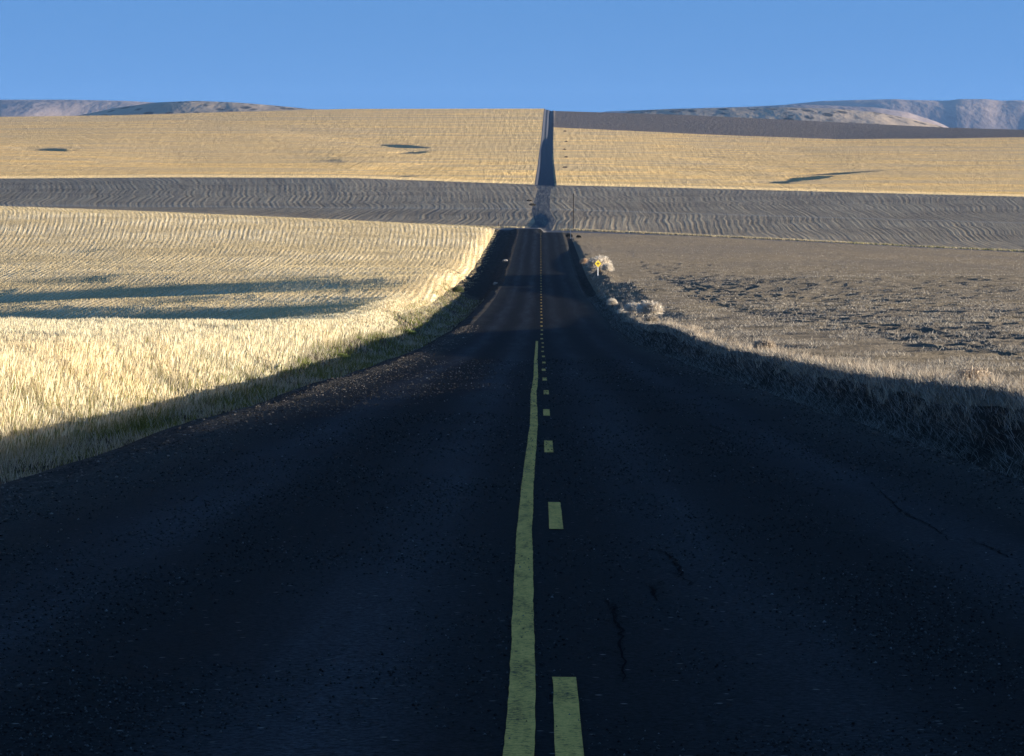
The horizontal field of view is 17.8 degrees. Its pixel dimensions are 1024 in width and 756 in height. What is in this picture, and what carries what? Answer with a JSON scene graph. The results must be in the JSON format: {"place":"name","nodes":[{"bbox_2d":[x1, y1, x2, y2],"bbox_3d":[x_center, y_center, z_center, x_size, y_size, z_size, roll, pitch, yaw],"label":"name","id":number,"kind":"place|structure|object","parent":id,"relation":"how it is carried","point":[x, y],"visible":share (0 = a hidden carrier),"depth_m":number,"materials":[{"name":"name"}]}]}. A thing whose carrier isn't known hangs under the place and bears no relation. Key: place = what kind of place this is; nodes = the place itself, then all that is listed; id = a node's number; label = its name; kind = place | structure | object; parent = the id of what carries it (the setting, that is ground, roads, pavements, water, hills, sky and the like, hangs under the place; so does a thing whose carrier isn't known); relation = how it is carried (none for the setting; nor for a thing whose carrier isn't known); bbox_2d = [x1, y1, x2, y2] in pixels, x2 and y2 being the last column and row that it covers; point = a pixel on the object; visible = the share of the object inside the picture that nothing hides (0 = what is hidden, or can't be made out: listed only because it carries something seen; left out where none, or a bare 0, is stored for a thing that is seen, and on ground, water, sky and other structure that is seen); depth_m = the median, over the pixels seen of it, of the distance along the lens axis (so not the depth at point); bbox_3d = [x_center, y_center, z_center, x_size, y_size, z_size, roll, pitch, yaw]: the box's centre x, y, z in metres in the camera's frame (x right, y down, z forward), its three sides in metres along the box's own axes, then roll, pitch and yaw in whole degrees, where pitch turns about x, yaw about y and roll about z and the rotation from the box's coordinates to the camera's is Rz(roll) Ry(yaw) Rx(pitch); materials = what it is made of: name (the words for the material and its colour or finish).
{"place":"outdoors","nodes":[
{"label":"outdoors","id":0,"kind":"place"},
{"bbox_2d":[0,338,287,459],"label":"field ground","id":1,"kind":"structure","parent":0,"point":[120,421],"depth_m":51.79,"materials":[{"name":"soil"}]},
{"bbox_2d":[0,292,431,461],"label":"standing wheat","id":2,"kind":"object","parent":1,"relation":"on","point":[37,351],"visible":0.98,"depth_m":70.37,"materials":[{"name":"plant"}]},
{"bbox_2d":[0,282,483,483],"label":"bank","id":3,"kind":"structure","parent":0,"point":[419,312],"depth_m":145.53,"materials":[{"name":"green plant"}]},
{"bbox_2d":[334,353,351,360],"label":"green weed","id":4,"kind":"object","parent":3,"relation":"on","point":[345,356],"visible":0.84,"depth_m":120.05,"materials":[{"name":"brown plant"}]},
{"bbox_2d":[402,329,416,335],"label":"green weed","id":5,"kind":"object","parent":3,"relation":"on","point":[410,332],"visible":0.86,"depth_m":185.96,"materials":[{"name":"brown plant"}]},
{"bbox_2d":[451,285,463,293],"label":"green weed","id":6,"kind":"object","parent":3,"relation":"on","point":[457,288],"visible":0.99,"depth_m":321.92,"materials":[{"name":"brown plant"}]},
{"bbox_2d":[0,206,494,322],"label":"stubble field","id":7,"kind":"structure","parent":0,"point":[73,228],"depth_m":418.63,"materials":[{"name":"beige plant"}]},
{"bbox_2d":[0,206,498,336],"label":"stubble rows","id":8,"kind":"object","parent":7,"relation":"on","point":[262,292],"visible":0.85,"depth_m":382.72,"materials":[{"name":"plant"}]},
{"bbox_2d":[78,101,940,126],"bbox_3d":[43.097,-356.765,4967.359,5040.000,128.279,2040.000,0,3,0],"label":"sagebrush hill","id":9,"kind":"structure","parent":0,"point":[828,115],"depth_m":4849.59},
{"bbox_2d":[0,229,1023,755],"bbox_3d":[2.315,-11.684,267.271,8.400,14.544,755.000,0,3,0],"label":"road","id":10,"kind":"structure","parent":0,"point":[256,625],"depth_m":18.47,"materials":[{"name":"grey asphalt"}]},
{"bbox_2d":[1,355,966,723],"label":"loose stones","id":11,"kind":"object","parent":10,"relation":"on","point":[467,553],"visible":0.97,"depth_m":17.24,"materials":[{"name":"grey stone"}]},
{"bbox_2d":[503,341,537,755],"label":"solid yellow line","id":12,"kind":"object","parent":10,"relation":"on","point":[520,733],"visible":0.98,"depth_m":15.32,"materials":[{"name":"paint"}]},
{"bbox_2d":[543,409,549,415],"bbox_3d":[0.508,0.506,48.290,0.099,0.127,3.150,0,3,0],"label":"yellow broken dash","id":13,"kind":"object","parent":10,"relation":"on","point":[546,412],"visible":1,"depth_m":48.20,"materials":[{"name":"paint"}]},
{"bbox_2d":[544,441,552,451],"bbox_3d":[0.403,0.750,36.083,0.100,0.127,3.150,0,3,0],"label":"yellow broken dash","id":14,"kind":"object","parent":10,"relation":"on","point":[547,447],"visible":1,"depth_m":35.98,"materials":[{"name":"paint"}]},
{"bbox_2d":[548,502,562,528],"bbox_3d":[0.315,0.995,23.876,0.098,0.127,3.150,0,3,0],"label":"yellow broken dash","id":15,"kind":"object","parent":10,"relation":"on","point":[555,515],"visible":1,"depth_m":23.76,"materials":[{"name":"paint"}]},
{"bbox_2d":[552,677,583,755],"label":"yellow broken dash","id":16,"kind":"object","parent":10,"relation":"on","point":[568,741],"visible":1,"depth_m":11.89,"materials":[{"name":"paint"}]},
{"bbox_2d":[605,599,626,680],"bbox_3d":[0.491,1.176,15.027,0.067,0.151,3.778,0,3,0],"label":"asphalt crack","id":17,"kind":"object","parent":10,"relation":"on","point":[617,625],"visible":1,"depth_m":15.03,"materials":[{"name":"black asphalt"}]},
{"bbox_2d":[648,583,659,601],"bbox_3d":[0.756,1.133,17.310,0.059,0.046,1.154,0,3,0],"label":"asphalt crack","id":18,"kind":"object","parent":10,"relation":"on","point":[652,592],"visible":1,"depth_m":17.37,"materials":[{"name":"black asphalt"}]},
{"bbox_2d":[658,550,691,585],"bbox_3d":[0.956,1.098,19.107,0.093,0.109,2.747,0,3,-1],"label":"asphalt crack","id":19,"kind":"object","parent":10,"relation":"on","point":[682,572],"visible":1,"depth_m":19.10,"materials":[{"name":"black asphalt"}]},
{"bbox_2d":[875,487,947,539],"bbox_3d":[2.981,0.999,25.096,0.106,0.281,6.980,0,3,2],"label":"asphalt crack","id":20,"kind":"object","parent":10,"relation":"on","point":[910,516],"visible":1,"depth_m":24.34,"materials":[{"name":"black asphalt"}]},
{"bbox_2d":[975,542,1016,558],"bbox_3d":[3.058,1.088,20.696,0.054,0.060,1.518,0,3,-1],"label":"asphalt crack","id":21,"kind":"object","parent":10,"relation":"on","point":[999,552],"visible":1,"depth_m":20.64,"materials":[{"name":"black asphalt"}]},
{"bbox_2d":[0,109,1023,196],"bbox_3d":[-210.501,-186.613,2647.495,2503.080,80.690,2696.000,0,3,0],"label":"golden field","id":22,"kind":"structure","parent":0,"point":[482,145],"depth_m":2061.75,"materials":[{"name":"yellow plant"}]},
{"bbox_2d":[0,177,1023,250],"bbox_3d":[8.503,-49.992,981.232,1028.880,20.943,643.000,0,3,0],"label":"ploughed field","id":23,"kind":"structure","parent":0,"point":[970,221],"depth_m":973.63,"materials":[{"name":"soil"}]},
{"bbox_2d":[573,193,573,227],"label":"utility pole","id":24,"kind":"object","parent":23,"relation":"on","point":[573,210],"visible":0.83,"depth_m":666.99,"materials":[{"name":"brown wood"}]},
{"bbox_2d":[400,222,1023,251],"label":"verge grass","id":25,"kind":"structure","parent":23,"relation":"on","point":[768,238],"depth_m":660.59,"materials":[{"name":"plant"}]},
{"bbox_2d":[0,229,1023,484],"bbox_3d":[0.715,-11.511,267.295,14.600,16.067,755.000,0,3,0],"label":"roadside ditch","id":26,"kind":"object","parent":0,"point":[496,267],"visible":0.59,"depth_m":56.82,"materials":[{"name":"soil"}]},
{"bbox_2d":[588,291,1023,480],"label":"matted ditch grass","id":27,"kind":"structure","parent":26,"relation":"on","point":[955,383],"depth_m":56.90,"materials":[{"name":"beige plant"}]},
{"bbox_2d":[0,232,1023,507],"bbox_3d":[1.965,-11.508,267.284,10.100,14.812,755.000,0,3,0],"label":"gravel shoulder","id":28,"kind":"object","parent":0,"point":[56,478],"visible":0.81,"depth_m":42.84},
{"bbox_2d":[0,325,1023,572],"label":"shoulder gravel","id":29,"kind":"structure","parent":28,"relation":"on","point":[376,387],"depth_m":42.64,"materials":[{"name":"grey gravel"}]},
{"bbox_2d":[0,99,1023,129],"bbox_3d":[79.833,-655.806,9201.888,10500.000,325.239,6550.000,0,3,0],"label":"distant hill","id":30,"kind":"structure","parent":0,"point":[980,113],"depth_m":9852.18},
{"bbox_2d":[0,0,1023,111],"label":"sky","id":31,"kind":"structure","parent":0,"point":[556,55],"materials":[{"name":"blue"}]},
{"bbox_2d":[530,109,555,230],"bbox_3d":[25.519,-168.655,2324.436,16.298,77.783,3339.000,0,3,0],"label":"road","id":32,"kind":"structure","parent":0,"point":[544,219],"depth_m":1451.14,"materials":[{"name":"grey asphalt"}]},
{"bbox_2d":[492,228,1023,252],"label":"crossroad","id":33,"kind":"structure","parent":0,"point":[717,237],"depth_m":650.38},
{"bbox_2d":[553,111,1023,138],"bbox_3d":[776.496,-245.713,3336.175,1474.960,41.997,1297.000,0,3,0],"label":"dark field","id":34,"kind":"structure","parent":0,"point":[696,124],"depth_m":2844.85,"materials":[{"name":"soil"}]},
{"bbox_2d":[571,233,1023,408],"bbox_3d":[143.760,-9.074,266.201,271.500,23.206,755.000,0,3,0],"label":"fallow field","id":35,"kind":"structure","parent":0,"point":[582,245],"depth_m":305.33,"materials":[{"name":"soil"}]},
{"bbox_2d":[579,258,587,264],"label":"dry shrub","id":36,"kind":"object","parent":35,"relation":"on","point":[584,260],"visible":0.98,"depth_m":444.55,"materials":[{"name":"brown plant"}]},
{"bbox_2d":[595,260,600,275],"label":"warning sign","id":37,"kind":"object","parent":35,"relation":"on","point":[597,263],"visible":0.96,"depth_m":383.84,"materials":[{"name":"metal"}]},
{"bbox_2d":[586,255,612,271],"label":"dry shrub","id":38,"kind":"object","parent":35,"relation":"on","point":[601,259],"visible":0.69,"depth_m":390.44,"materials":[{"name":"beige plant"}]},
{"bbox_2d":[602,263,614,274],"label":"dry shrub","id":39,"kind":"object","parent":35,"relation":"on","point":[606,267],"visible":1,"depth_m":373.65,"materials":[{"name":"beige plant"}]},
{"bbox_2d":[606,298,617,307],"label":"dry shrub","id":40,"kind":"object","parent":35,"relation":"on","point":[610,301],"visible":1,"depth_m":271.86,"materials":[{"name":"beige plant"}]},
{"bbox_2d":[617,309,626,313],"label":"dry shrub","id":41,"kind":"object","parent":35,"relation":"on","point":[619,311],"visible":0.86,"depth_m":237.99,"materials":[{"name":"beige plant"}]},
{"bbox_2d":[623,302,642,314],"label":"dry shrub","id":42,"kind":"object","parent":35,"relation":"on","point":[631,307],"visible":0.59,"depth_m":225.89,"materials":[{"name":"beige plant"}]},
{"bbox_2d":[635,300,664,315],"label":"dry shrub","id":43,"kind":"object","parent":35,"relation":"on","point":[649,308],"visible":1,"depth_m":199.58,"materials":[{"name":"beige plant"}]},
{"bbox_2d":[644,315,660,322],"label":"dry shrub","id":44,"kind":"object","parent":35,"relation":"on","point":[649,318],"visible":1,"depth_m":175.90,"materials":[{"name":"beige plant"}]},
{"bbox_2d":[753,337,775,349],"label":"dry shrub","id":45,"kind":"object","parent":35,"relation":"on","point":[763,342],"visible":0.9,"depth_m":91.83,"materials":[{"name":"beige plant"}]},
{"bbox_2d":[589,272,1023,429],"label":"dry fringe grass","id":46,"kind":"structure","parent":35,"relation":"on","point":[704,335],"depth_m":58.37,"materials":[{"name":"plant"}]},
{"bbox_2d":[954,366,991,382],"bbox_3d":[7.032,0.005,50.039,0.630,0.414,0.630,0,3,0],"label":"dry shrub","id":47,"kind":"object","parent":35,"relation":"on","point":[974,372],"visible":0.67,"depth_m":49.93,"materials":[{"name":"beige plant"}]}
]}

